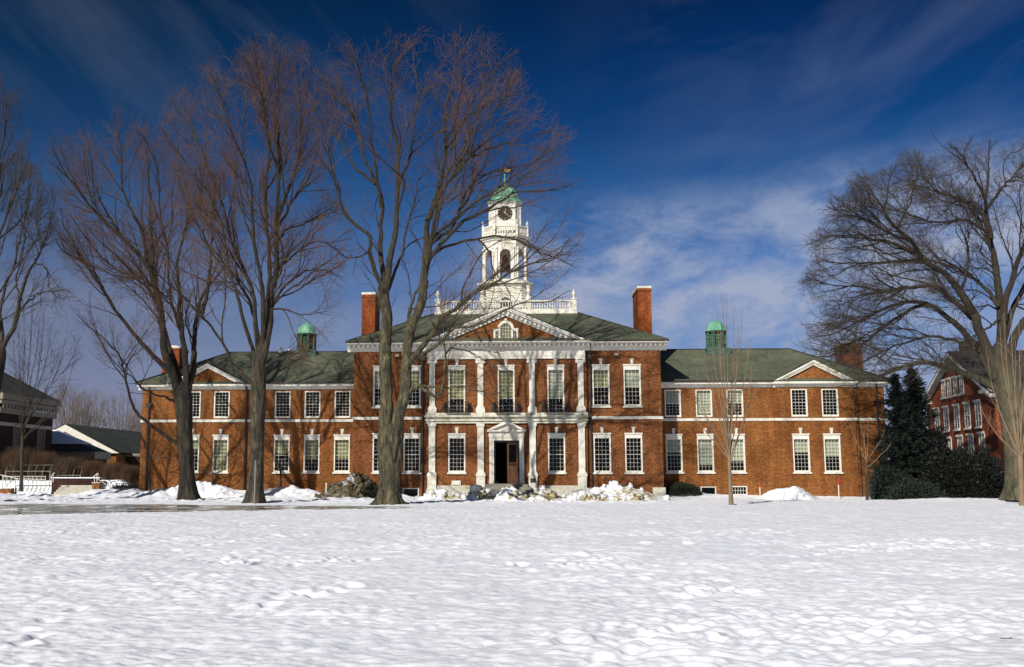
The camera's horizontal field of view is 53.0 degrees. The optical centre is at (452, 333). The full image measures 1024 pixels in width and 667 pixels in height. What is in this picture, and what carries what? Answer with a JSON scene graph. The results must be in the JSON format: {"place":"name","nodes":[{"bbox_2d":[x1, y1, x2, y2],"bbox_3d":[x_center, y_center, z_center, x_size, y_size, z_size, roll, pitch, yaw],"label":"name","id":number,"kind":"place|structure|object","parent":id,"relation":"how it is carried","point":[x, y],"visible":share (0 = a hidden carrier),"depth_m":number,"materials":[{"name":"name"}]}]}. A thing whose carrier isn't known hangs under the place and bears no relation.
{"place":"outdoors","nodes":[
{"label":"outdoors","id":0,"kind":"place"},
{"bbox_2d":[0,504,474,514],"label":"path","id":1,"kind":"structure","parent":0,"point":[54,508],"depth_m":56.16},
{"bbox_2d":[0,479,1023,666],"bbox_3d":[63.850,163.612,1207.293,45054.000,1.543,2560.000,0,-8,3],"label":"snow ground","id":2,"kind":"structure","parent":0,"point":[706,580],"depth_m":18.47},
{"bbox_2d":[0,450,9,479],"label":"brown shrub","id":3,"kind":"object","parent":2,"relation":"on","point":[1,462],"visible":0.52,"depth_m":86.03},
{"bbox_2d":[0,488,17,493],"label":"brick pier","id":4,"kind":"structure","parent":2,"relation":"on","point":[6,490],"depth_m":81.16,"materials":[{"name":"brick"}]},
{"bbox_2d":[2,476,45,491],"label":"picket railing","id":5,"kind":"object","parent":2,"relation":"on","point":[36,488],"visible":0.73,"depth_m":82.81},
{"bbox_2d":[2,475,45,491],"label":"handrail","id":6,"kind":"object","parent":2,"relation":"on","point":[18,478],"visible":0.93,"depth_m":80.62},
{"bbox_2d":[0,445,55,479],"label":"brown shrub","id":7,"kind":"object","parent":2,"relation":"on","point":[12,463],"visible":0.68,"depth_m":85.23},
{"bbox_2d":[5,465,50,484],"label":"railing","id":8,"kind":"object","parent":2,"relation":"on","point":[35,470],"visible":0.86,"depth_m":83.87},
{"bbox_2d":[0,372,61,458],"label":"dark brick building","id":9,"kind":"structure","parent":2,"relation":"on","point":[40,437],"depth_m":91.64,"materials":[{"name":"brick"}]},
{"bbox_2d":[12,423,20,451],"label":"window","id":10,"kind":"structure","parent":9,"relation":"in","point":[16,440],"depth_m":89.66,"materials":[{"name":"glass"}]},
{"bbox_2d":[36,425,44,458],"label":"window","id":11,"kind":"structure","parent":9,"relation":"in","point":[40,443],"depth_m":94.29,"materials":[{"name":"glass"}]},
{"bbox_2d":[0,71,75,391],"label":"bare tree","id":12,"kind":"object","parent":2,"relation":"on","point":[20,308],"visible":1,"depth_m":67.95,"materials":[{"name":"brown plant"}]},
{"bbox_2d":[23,450,65,479],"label":"brown shrub","id":13,"kind":"object","parent":2,"relation":"on","point":[41,463],"visible":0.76,"depth_m":85.49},
{"bbox_2d":[4,295,86,490],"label":"multi stemmed tree","id":14,"kind":"object","parent":2,"relation":"on","point":[23,423],"visible":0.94,"depth_m":73.60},
{"bbox_2d":[46,455,87,479],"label":"brown shrub","id":15,"kind":"object","parent":2,"relation":"on","point":[64,464],"visible":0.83,"depth_m":84.60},
{"bbox_2d":[52,376,87,428],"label":"background tree","id":16,"kind":"object","parent":2,"relation":"on","point":[60,412],"visible":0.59,"depth_m":129.48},
{"bbox_2d":[57,467,83,476],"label":"railing","id":17,"kind":"object","parent":2,"relation":"on","point":[69,475],"visible":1,"depth_m":83.67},
{"bbox_2d":[52,485,91,495],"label":"stone stairs","id":18,"kind":"structure","parent":2,"relation":"on","point":[62,490],"depth_m":81.83,"materials":[{"name":"stone"}]},
{"bbox_2d":[51,477,101,494],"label":"retaining wall","id":19,"kind":"structure","parent":2,"relation":"on","point":[58,482],"depth_m":83.11,"materials":[{"name":"brick"}]},
{"bbox_2d":[58,388,98,426],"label":"background tree","id":20,"kind":"object","parent":2,"relation":"on","point":[87,421],"visible":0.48,"depth_m":134.11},
{"bbox_2d":[51,429,110,467],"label":"connector building","id":21,"kind":"structure","parent":2,"relation":"on","point":[68,445],"depth_m":99.55,"materials":[{"name":"brick"}]},
{"bbox_2d":[74,459,108,478],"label":"brown shrub","id":22,"kind":"object","parent":2,"relation":"on","point":[89,469],"visible":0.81,"depth_m":84.97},
{"bbox_2d":[71,386,115,427],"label":"background tree","id":23,"kind":"object","parent":2,"relation":"on","point":[102,406],"visible":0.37,"depth_m":150.20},
{"bbox_2d":[92,482,102,488],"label":"brick pier","id":24,"kind":"structure","parent":2,"relation":"on","point":[95,485],"depth_m":81.00,"materials":[{"name":"brick"}]},
{"bbox_2d":[55,424,140,469],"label":"gabled building","id":25,"kind":"structure","parent":2,"relation":"on","point":[122,446],"depth_m":110.14,"materials":[{"name":"brick"}]},
{"bbox_2d":[99,477,116,488],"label":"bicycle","id":26,"kind":"object","parent":2,"relation":"on","point":[108,483],"visible":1,"depth_m":80.44,"materials":[{"name":"metal"}]},
{"bbox_2d":[95,460,127,479],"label":"brown shrub","id":27,"kind":"object","parent":2,"relation":"on","point":[108,471],"visible":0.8,"depth_m":84.92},
{"bbox_2d":[94,389,141,431],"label":"background tree","id":28,"kind":"object","parent":2,"relation":"on","point":[119,418],"visible":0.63,"depth_m":138.20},
{"bbox_2d":[111,482,129,489],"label":"juniper","id":29,"kind":"object","parent":2,"relation":"on","point":[118,487],"visible":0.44,"depth_m":82.90,"materials":[{"name":"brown plant"}]},
{"bbox_2d":[113,462,139,481],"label":"brown shrub","id":30,"kind":"object","parent":2,"relation":"on","point":[129,473],"visible":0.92,"depth_m":84.24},
{"bbox_2d":[116,483,137,488],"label":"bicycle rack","id":31,"kind":"object","parent":2,"relation":"on","point":[128,485],"visible":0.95,"depth_m":81.57,"materials":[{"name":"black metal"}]},
{"bbox_2d":[114,400,141,431],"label":"background tree","id":32,"kind":"object","parent":2,"relation":"on","point":[130,419],"visible":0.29,"depth_m":146.81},
{"bbox_2d":[122,484,141,490],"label":"juniper","id":33,"kind":"object","parent":2,"relation":"on","point":[134,486],"visible":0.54,"depth_m":82.48,"materials":[{"name":"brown plant"}]},
{"bbox_2d":[43,101,249,499],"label":"bare tree","id":34,"kind":"object","parent":2,"relation":"on","point":[182,401],"visible":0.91,"depth_m":70.89,"materials":[{"name":"brown plant"}]},
{"bbox_2d":[129,421,177,488],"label":"tree","id":35,"kind":"object","parent":2,"relation":"on","point":[149,472],"visible":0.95,"depth_m":80.96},
{"bbox_2d":[193,431,238,484],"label":"tree","id":36,"kind":"object","parent":2,"relation":"on","point":[212,470],"visible":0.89,"depth_m":80.66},
{"bbox_2d":[200,488,234,497],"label":"snow pile","id":37,"kind":"object","parent":2,"relation":"on","point":[217,493],"visible":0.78,"depth_m":78.40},
{"bbox_2d":[136,24,359,502],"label":"bare tree","id":38,"kind":"object","parent":2,"relation":"on","point":[257,381],"visible":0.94,"depth_m":65.38,"materials":[{"name":"brown plant"}]},
{"bbox_2d":[254,460,255,503],"bbox_3d":[-12.128,9.177,62.858,0.100,2.760,0.093,3,-8,-19],"label":"thin pole","id":39,"kind":"object","parent":2,"relation":"on","point":[255,482],"visible":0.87,"depth_m":62.84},
{"bbox_2d":[264,437,299,487],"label":"tree","id":40,"kind":"object","parent":2,"relation":"on","point":[280,480],"visible":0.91,"depth_m":80.36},
{"bbox_2d":[279,489,302,495],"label":"snow pile","id":41,"kind":"object","parent":2,"relation":"on","point":[290,492],"visible":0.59,"depth_m":77.09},
{"bbox_2d":[314,472,377,498],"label":"shrub","id":42,"kind":"object","parent":2,"relation":"on","point":[355,485],"visible":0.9,"depth_m":74.97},
{"bbox_2d":[413,488,460,499],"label":"snow pile","id":43,"kind":"object","parent":2,"relation":"on","point":[442,493],"visible":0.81,"depth_m":71.50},
{"bbox_2d":[294,21,587,504],"bbox_3d":[-1.306,-5.713,64.019,20.067,32.670,16.987,0,-8,3],"label":"bare tree","id":44,"kind":"object","parent":2,"relation":"on","point":[389,445],"visible":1,"depth_m":63.61,"materials":[{"name":"brown plant"}]},
{"bbox_2d":[460,484,492,499],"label":"snow pile","id":45,"kind":"object","parent":2,"relation":"on","point":[473,492],"visible":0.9,"depth_m":71.44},
{"bbox_2d":[491,486,529,500],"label":"snow pile","id":46,"kind":"object","parent":2,"relation":"on","point":[511,493],"visible":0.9,"depth_m":71.08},
{"bbox_2d":[135,168,888,496],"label":"brick hall","id":47,"kind":"structure","parent":2,"relation":"on","point":[591,402],"depth_m":80.37,"materials":[{"name":"red brick"}]},
{"bbox_2d":[192,392,200,417],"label":"window","id":48,"kind":"structure","parent":47,"relation":"in","point":[196,398],"depth_m":83.05,"materials":[{"name":"white paint"}]},
{"bbox_2d":[193,429,199,473],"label":"window","id":49,"kind":"structure","parent":47,"relation":"in","point":[196,438],"depth_m":82.62,"materials":[{"name":"white paint"}]},
{"bbox_2d":[210,429,228,473],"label":"window","id":50,"kind":"structure","parent":47,"relation":"in","point":[223,451],"depth_m":82.56,"materials":[{"name":"white paint"}]},
{"bbox_2d":[214,391,229,417],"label":"window","id":51,"kind":"structure","parent":47,"relation":"in","point":[215,392],"depth_m":82.96,"materials":[{"name":"white paint"}]},
{"bbox_2d":[272,429,290,473],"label":"window","id":52,"kind":"structure","parent":47,"relation":"in","point":[285,444],"depth_m":82.42,"materials":[{"name":"white paint"}]},
{"bbox_2d":[275,391,290,417],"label":"window","id":53,"kind":"structure","parent":47,"relation":"in","point":[276,392],"depth_m":82.86,"materials":[{"name":"white paint"}]},
{"bbox_2d":[302,429,319,473],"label":"window","id":54,"kind":"structure","parent":47,"relation":"in","point":[311,442],"depth_m":82.30,"materials":[{"name":"white paint"}]},
{"bbox_2d":[304,391,320,417],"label":"window","id":55,"kind":"structure","parent":47,"relation":"in","point":[309,404],"depth_m":82.70,"materials":[{"name":"white paint"}]},
{"bbox_2d":[332,429,350,473],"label":"window","id":56,"kind":"structure","parent":47,"relation":"in","point":[341,441],"depth_m":82.16,"materials":[{"name":"white paint"}]},
{"bbox_2d":[334,391,350,417],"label":"window","id":57,"kind":"structure","parent":47,"relation":"in","point":[339,404],"depth_m":82.56,"materials":[{"name":"glass"}]},
{"bbox_2d":[371,433,378,473],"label":"window","id":58,"kind":"structure","parent":47,"relation":"in","point":[375,435],"depth_m":78.86,"materials":[{"name":"white paint"}]},
{"bbox_2d":[372,365,379,407],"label":"window","id":59,"kind":"structure","parent":47,"relation":"in","point":[376,379],"depth_m":79.69,"materials":[{"name":"white paint"}]},
{"bbox_2d":[402,427,420,473],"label":"window","id":60,"kind":"structure","parent":47,"relation":"in","point":[411,435],"depth_m":78.82,"materials":[{"name":"white paint"}]},
{"bbox_2d":[407,365,421,407],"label":"window","id":61,"kind":"structure","parent":47,"relation":"in","point":[416,369],"depth_m":79.55,"materials":[{"name":"white paint"}]},
{"bbox_2d":[448,359,465,410],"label":"window","id":62,"kind":"structure","parent":47,"relation":"in","point":[456,378],"depth_m":79.15,"materials":[{"name":"white paint"}]},
{"bbox_2d":[447,427,466,473],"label":"window","id":63,"kind":"structure","parent":47,"relation":"in","point":[456,435],"depth_m":78.36,"materials":[{"name":"white paint"}]},
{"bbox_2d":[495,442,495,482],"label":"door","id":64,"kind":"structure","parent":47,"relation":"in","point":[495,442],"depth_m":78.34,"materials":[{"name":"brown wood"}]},
{"bbox_2d":[497,359,514,410],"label":"window","id":65,"kind":"structure","parent":47,"relation":"in","point":[509,394],"depth_m":78.95,"materials":[{"name":"glass"}]},
{"bbox_2d":[507,442,517,482],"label":"door","id":66,"kind":"structure","parent":47,"relation":"in","point":[512,471],"depth_m":78.15,"materials":[{"name":"brown wood"}]},
{"bbox_2d":[546,359,564,412],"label":"window","id":67,"kind":"structure","parent":47,"relation":"in","point":[555,373],"depth_m":78.76,"materials":[{"name":"glass"}]},
{"bbox_2d":[547,427,566,473],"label":"window","id":68,"kind":"structure","parent":47,"relation":"in","point":[556,435],"depth_m":77.96,"materials":[{"name":"white paint"}]},
{"bbox_2d":[591,359,610,407],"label":"window","id":69,"kind":"structure","parent":47,"relation":"in","point":[600,372],"depth_m":78.82,"materials":[{"name":"glass"}]},
{"bbox_2d":[593,427,612,473],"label":"window","id":70,"kind":"structure","parent":47,"relation":"in","point":[595,435],"depth_m":78.05,"materials":[{"name":"white paint"}]},
{"bbox_2d":[623,358,642,407],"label":"window","id":71,"kind":"structure","parent":47,"relation":"in","point":[631,372],"depth_m":78.70,"materials":[{"name":"white paint"}]},
{"bbox_2d":[624,427,643,473],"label":"window","id":72,"kind":"structure","parent":47,"relation":"in","point":[633,435],"depth_m":77.92,"materials":[{"name":"white paint"}]},
{"bbox_2d":[664,390,680,416],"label":"window","id":73,"kind":"structure","parent":47,"relation":"in","point":[672,397],"depth_m":81.44,"materials":[{"name":"white paint"}]},
{"bbox_2d":[665,428,683,473],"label":"window","id":74,"kind":"structure","parent":47,"relation":"in","point":[673,441],"depth_m":80.79,"materials":[{"name":"white paint"}]},
{"bbox_2d":[695,390,712,416],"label":"window","id":75,"kind":"structure","parent":47,"relation":"in","point":[706,396],"depth_m":81.28,"materials":[{"name":"white paint"}]},
{"bbox_2d":[696,428,715,473],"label":"window","id":76,"kind":"structure","parent":47,"relation":"in","point":[705,447],"depth_m":80.71,"materials":[{"name":"white paint"}]},
{"bbox_2d":[726,389,743,416],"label":"window","id":77,"kind":"structure","parent":47,"relation":"in","point":[737,394],"depth_m":81.08,"materials":[{"name":"white paint"}]},
{"bbox_2d":[727,428,746,473],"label":"window","id":78,"kind":"structure","parent":47,"relation":"in","point":[739,455],"depth_m":80.57,"materials":[{"name":"white paint"}]},
{"bbox_2d":[732,486,747,494],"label":"window","id":79,"kind":"structure","parent":47,"relation":"in","point":[740,490],"depth_m":80.02,"materials":[{"name":"white paint"}]},
{"bbox_2d":[790,389,807,416],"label":"window","id":80,"kind":"structure","parent":47,"relation":"in","point":[795,402],"depth_m":80.53,"materials":[{"name":"white paint"}]},
{"bbox_2d":[792,428,811,473],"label":"window","id":81,"kind":"structure","parent":47,"relation":"in","point":[800,441],"depth_m":80.14,"materials":[{"name":"white paint"}]},
{"bbox_2d":[821,389,838,416],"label":"window","id":82,"kind":"structure","parent":47,"relation":"in","point":[829,402],"depth_m":80.45,"materials":[{"name":"white paint"}]},
{"bbox_2d":[823,428,842,473],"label":"window","id":83,"kind":"structure","parent":47,"relation":"in","point":[831,440],"depth_m":80.02,"materials":[{"name":"white paint"}]},
{"bbox_2d":[525,485,561,501],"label":"snow pile","id":84,"kind":"object","parent":2,"relation":"on","point":[542,493],"visible":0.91,"depth_m":70.77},
{"bbox_2d":[549,490,608,501],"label":"snow pile","id":85,"kind":"object","parent":2,"relation":"on","point":[583,496],"visible":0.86,"depth_m":69.61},
{"bbox_2d":[561,480,670,501],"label":"snow pile","id":86,"kind":"object","parent":2,"relation":"on","point":[610,491],"visible":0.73,"depth_m":71.85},
{"bbox_2d":[614,493,644,501],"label":"snow pile","id":87,"kind":"object","parent":2,"relation":"on","point":[631,497],"visible":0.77,"depth_m":69.32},
{"bbox_2d":[666,481,702,496],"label":"clipped hedge","id":88,"kind":"object","parent":2,"relation":"on","point":[680,488],"visible":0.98,"depth_m":78.33,"materials":[{"name":"green plant"}]},
{"bbox_2d":[678,294,757,504],"bbox_3d":[15.992,3.875,61.786,5.177,12.897,4.407,0,-8,3],"label":"young tree","id":89,"kind":"object","parent":2,"relation":"on","point":[728,455],"visible":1,"depth_m":61.37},
{"bbox_2d":[755,486,819,499],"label":"snow pile","id":90,"kind":"object","parent":2,"relation":"on","point":[794,492],"visible":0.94,"depth_m":74.18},
{"bbox_2d":[842,415,891,499],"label":"sapling","id":91,"kind":"object","parent":2,"relation":"on","point":[866,477],"visible":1,"depth_m":71.98,"materials":[{"name":"grey plant"}]},
{"bbox_2d":[868,462,920,499],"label":"evergreen shrub","id":92,"kind":"object","parent":2,"relation":"on","point":[882,478],"visible":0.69,"depth_m":74.39,"materials":[{"name":"green plant"}]},
{"bbox_2d":[868,373,930,485],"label":"conifer","id":93,"kind":"object","parent":2,"relation":"on","point":[899,422],"visible":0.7,"depth_m":76.13,"materials":[{"name":"green plant"}]},
{"bbox_2d":[787,121,1023,499],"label":"bare tree","id":94,"kind":"object","parent":2,"relation":"on","point":[968,309],"visible":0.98,"depth_m":70.17,"materials":[{"name":"brown plant"}]},
{"bbox_2d":[882,479,948,499],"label":"evergreen shrub","id":95,"kind":"object","parent":2,"relation":"on","point":[910,489],"visible":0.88,"depth_m":72.35,"materials":[{"name":"green plant"}]},
{"bbox_2d":[881,367,950,474],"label":"conifer","id":96,"kind":"object","parent":2,"relation":"on","point":[919,401],"visible":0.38,"depth_m":77.31,"materials":[{"name":"green plant"}]},
{"bbox_2d":[914,431,962,497],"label":"evergreen shrub","id":97,"kind":"object","parent":2,"relation":"on","point":[933,461],"visible":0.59,"depth_m":73.90,"materials":[{"name":"green plant"}]},
{"bbox_2d":[937,442,992,497],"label":"evergreen shrub","id":98,"kind":"object","parent":2,"relation":"on","point":[967,468],"visible":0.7,"depth_m":72.89,"materials":[{"name":"green plant"}]},
{"bbox_2d":[923,341,1023,470],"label":"gabled brick building","id":99,"kind":"structure","parent":2,"relation":"on","point":[958,401],"depth_m":88.29,"materials":[{"name":"red brick"}]},
{"bbox_2d":[932,407,939,429],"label":"window","id":100,"kind":"structure","parent":99,"relation":"in","point":[937,421],"depth_m":95.47,"materials":[{"name":"white paint"}]},
{"bbox_2d":[939,379,945,399],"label":"window","id":101,"kind":"structure","parent":99,"relation":"in","point":[943,389],"depth_m":93.68,"materials":[{"name":"white paint"}]},
{"bbox_2d":[941,405,949,432],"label":"window","id":102,"kind":"structure","parent":99,"relation":"in","point":[945,408],"depth_m":93.03,"materials":[{"name":"white paint"}]},
{"bbox_2d":[945,377,951,398],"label":"window","id":103,"kind":"structure","parent":99,"relation":"in","point":[949,392],"depth_m":92.15,"materials":[{"name":"white paint"}]},
{"bbox_2d":[947,437,951,448],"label":"window","id":104,"kind":"structure","parent":99,"relation":"in","point":[950,441],"depth_m":92.16,"materials":[{"name":"white paint"}]},
{"bbox_2d":[951,376,957,396],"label":"window","id":105,"kind":"structure","parent":99,"relation":"in","point":[955,389],"depth_m":90.61,"materials":[{"name":"white paint"}]},
{"bbox_2d":[952,403,960,430],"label":"window","id":106,"kind":"structure","parent":99,"relation":"in","point":[955,406],"depth_m":90.30,"materials":[{"name":"white paint"}]},
{"bbox_2d":[955,435,962,451],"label":"window","id":107,"kind":"structure","parent":99,"relation":"in","point":[959,437],"depth_m":89.67,"materials":[{"name":"glass"}]},
{"bbox_2d":[957,375,963,395],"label":"window","id":108,"kind":"structure","parent":99,"relation":"in","point":[961,380],"depth_m":89.10,"materials":[{"name":"white paint"}]},
{"bbox_2d":[962,401,970,429],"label":"window","id":109,"kind":"structure","parent":99,"relation":"in","point":[967,416],"depth_m":87.82,"materials":[{"name":"white paint"}]},
{"bbox_2d":[966,433,973,451],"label":"window","id":110,"kind":"structure","parent":99,"relation":"in","point":[970,436],"depth_m":87.07,"materials":[{"name":"glass"}]},
{"bbox_2d":[972,399,981,428],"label":"window","id":111,"kind":"structure","parent":99,"relation":"in","point":[978,416],"depth_m":85.35,"materials":[{"name":"white paint"}]},
{"bbox_2d":[977,431,985,449],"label":"window","id":112,"kind":"structure","parent":99,"relation":"in","point":[981,434],"depth_m":84.60,"materials":[{"name":"glass"}]},
{"bbox_2d":[966,445,1004,497],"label":"evergreen shrub","id":113,"kind":"object","parent":2,"relation":"on","point":[992,470],"visible":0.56,"depth_m":72.58,"materials":[{"name":"green plant"}]},
{"bbox_2d":[980,296,1023,505],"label":"young tree","id":114,"kind":"object","parent":2,"relation":"on","point":[1019,452],"visible":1,"depth_m":60.32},
{"bbox_2d":[0,0,1023,466],"label":"sky","id":115,"kind":"structure","parent":0,"point":[713,135],"materials":[{"name":"blue"}]}
]}

